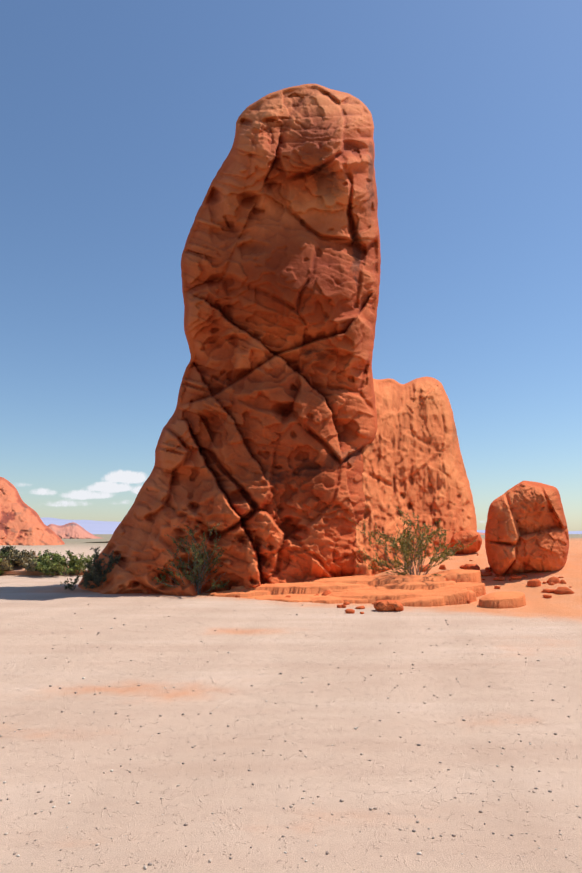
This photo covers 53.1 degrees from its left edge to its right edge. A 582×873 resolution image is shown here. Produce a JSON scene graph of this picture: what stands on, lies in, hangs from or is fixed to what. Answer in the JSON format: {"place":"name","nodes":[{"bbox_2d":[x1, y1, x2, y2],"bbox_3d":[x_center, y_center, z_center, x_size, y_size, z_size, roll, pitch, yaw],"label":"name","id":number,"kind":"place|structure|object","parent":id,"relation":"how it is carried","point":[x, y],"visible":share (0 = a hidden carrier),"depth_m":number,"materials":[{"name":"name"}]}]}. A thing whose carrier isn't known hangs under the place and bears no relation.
{"place":"outdoors","nodes":[
{"label":"outdoors","id":0,"kind":"place"},
{"bbox_2d":[0,477,64,545],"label":"hill","id":1,"kind":"structure","parent":0,"point":[22,523],"depth_m":99.18,"materials":[{"name":"orange stone"}]},
{"bbox_2d":[48,522,99,538],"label":"hill","id":2,"kind":"structure","parent":0,"point":[72,530],"depth_m":218.73,"materials":[{"name":"stone"}]},
{"bbox_2d":[0,534,581,872],"bbox_3d":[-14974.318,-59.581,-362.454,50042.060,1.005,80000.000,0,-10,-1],"label":"ground","id":3,"kind":"structure","parent":0,"point":[146,638],"depth_m":4.88,"materials":[{"name":"sand"}]},
{"bbox_2d":[0,551,11,574],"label":"green shrub","id":4,"kind":"object","parent":3,"relation":"on","point":[2,554],"visible":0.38,"depth_m":23.44,"materials":[{"name":"green plant"}]},
{"bbox_2d":[0,556,13,570],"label":"shrub tuft","id":5,"kind":"object","parent":4,"relation":"on","point":[5,564],"visible":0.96,"depth_m":23.05,"materials":[{"name":"green plant"}]},
{"bbox_2d":[1,556,84,574],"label":"sand berm","id":6,"kind":"structure","parent":3,"relation":"on","point":[17,570],"depth_m":23.31,"materials":[{"name":"sand"}]},
{"bbox_2d":[0,545,19,557],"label":"shrub tuft","id":7,"kind":"object","parent":6,"relation":"on","point":[3,549],"visible":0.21,"depth_m":24.16,"materials":[{"name":"green plant"}]},
{"bbox_2d":[2,549,36,566],"bbox_3d":[-11.184,4.995,24.114,1.349,0.766,1.254,0,-10,-1],"label":"shrub tuft","id":8,"kind":"object","parent":6,"relation":"on","point":[17,559],"visible":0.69,"depth_m":23.77,"materials":[{"name":"green plant"}]},
{"bbox_2d":[33,549,57,572],"bbox_3d":[-9.706,4.915,23.027,1.188,0.916,2.013,3,-10,-16],"label":"green shrub","id":9,"kind":"object","parent":3,"relation":"on","point":[39,555],"visible":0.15,"depth_m":22.90,"materials":[{"name":"green plant"}]},
{"bbox_2d":[21,557,41,571],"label":"shrub tuft","id":10,"kind":"object","parent":9,"relation":"on","point":[29,565],"visible":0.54,"depth_m":22.78,"materials":[{"name":"green plant"}]},
{"bbox_2d":[33,550,95,574],"bbox_3d":[-8.999,5.029,23.209,2.029,0.980,2.701,-6,-11,32],"label":"green shrub","id":11,"kind":"object","parent":3,"relation":"on","point":[74,563],"visible":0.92,"depth_m":22.87,"materials":[{"name":"green plant"}]},
{"bbox_2d":[61,572,80,590],"bbox_3d":[-6.432,4.239,17.061,0.628,0.611,0.485,9,-13,-43],"label":"sprig shrub","id":12,"kind":"object","parent":3,"relation":"on","point":[70,586],"visible":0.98,"depth_m":16.99,"materials":[{"name":"green plant"}]},
{"bbox_2d":[80,547,120,588],"bbox_3d":[-5.424,3.870,17.003,1.427,1.325,1.740,-7,-12,38],"label":"bursage shrub","id":13,"kind":"object","parent":3,"relation":"on","point":[93,573],"visible":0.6,"depth_m":16.84,"materials":[{"name":"green plant"}]},
{"bbox_2d":[152,565,190,584],"bbox_3d":[-3.504,3.874,16.490,1.280,1.148,1.415,5,-11,-28],"label":"creosote shrub","id":14,"kind":"object","parent":3,"relation":"on","point":[166,571],"visible":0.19,"depth_m":15.96,"materials":[{"name":"green plant"}]},
{"bbox_2d":[155,522,229,594],"bbox_3d":[-2.773,3.417,16.304,2.442,1.992,2.177,-5,-11,27],"label":"creosote shrub","id":15,"kind":"object","parent":3,"relation":"on","point":[200,561],"visible":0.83,"depth_m":15.95,"materials":[{"name":"green plant"}]},
{"bbox_2d":[78,84,380,595],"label":"rock tower","id":16,"kind":"structure","parent":3,"relation":"on","point":[268,433],"depth_m":19.14,"materials":[{"name":"stone"}]},
{"bbox_2d":[0,603,580,872],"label":"pebbles","id":17,"kind":"object","parent":3,"relation":"on","point":[209,860],"visible":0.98,"depth_m":4.02,"materials":[{"name":"stone"}]},
{"bbox_2d":[206,569,525,608],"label":"rock ledges","id":18,"kind":"object","parent":3,"relation":"on","point":[454,586],"visible":0.9,"depth_m":14.59,"materials":[{"name":"stone"}]},
{"bbox_2d":[346,507,475,575],"bbox_3d":[3.467,3.059,16.492,2.980,2.207,3.694,5,-11,-28],"label":"creosote shrub","id":19,"kind":"object","parent":18,"relation":"on","point":[405,543],"visible":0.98,"depth_m":16.33,"materials":[{"name":"green plant"}]},
{"bbox_2d":[373,600,403,611],"bbox_3d":[2.122,3.675,12.550,0.668,0.287,0.450,0,-10,-1],"label":"rock","id":20,"kind":"object","parent":3,"relation":"on","point":[387,605],"visible":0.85,"depth_m":12.43,"materials":[{"name":"stone"}]},
{"bbox_2d":[235,554,573,613],"bbox_3d":[4.105,3.757,15.182,9.384,1.032,6.173,6,-11,-31],"label":"rubble","id":21,"kind":"object","parent":3,"relation":"on","point":[553,580],"visible":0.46,"depth_m":15.14,"materials":[{"name":"stone"}]},
{"bbox_2d":[352,377,476,575],"bbox_3d":[4.234,1.683,22.145,3.410,9.938,10.004,-9,-13,43],"label":"shoulder rock","id":22,"kind":"object","parent":3,"relation":"on","point":[412,459],"visible":0.62,"depth_m":21.86,"materials":[{"name":"stone"}]},
{"bbox_2d":[450,530,481,553],"bbox_3d":[6.315,3.813,20.818,1.227,0.940,0.907,0,-10,-1],"label":"boulder","id":23,"kind":"object","parent":3,"relation":"on","point":[466,537],"visible":0.81,"depth_m":20.59,"materials":[{"name":"stone"}]},
{"bbox_2d":[485,481,568,574],"bbox_3d":[7.154,2.697,17.102,2.822,2.926,2.391,0,-10,-1],"label":"boulder","id":24,"kind":"object","parent":3,"relation":"on","point":[526,529],"visible":0.92,"depth_m":16.59,"materials":[{"name":"stone"}]},
{"bbox_2d":[0,0,581,530],"label":"sky","id":25,"kind":"structure","parent":0,"point":[118,118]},
{"bbox_2d":[41,517,581,533],"bbox_3d":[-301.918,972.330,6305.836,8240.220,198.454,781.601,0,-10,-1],"label":"mountains","id":26,"kind":"structure","parent":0,"point":[99,527],"depth_m":6246.95,"materials":[{"name":"stone"}]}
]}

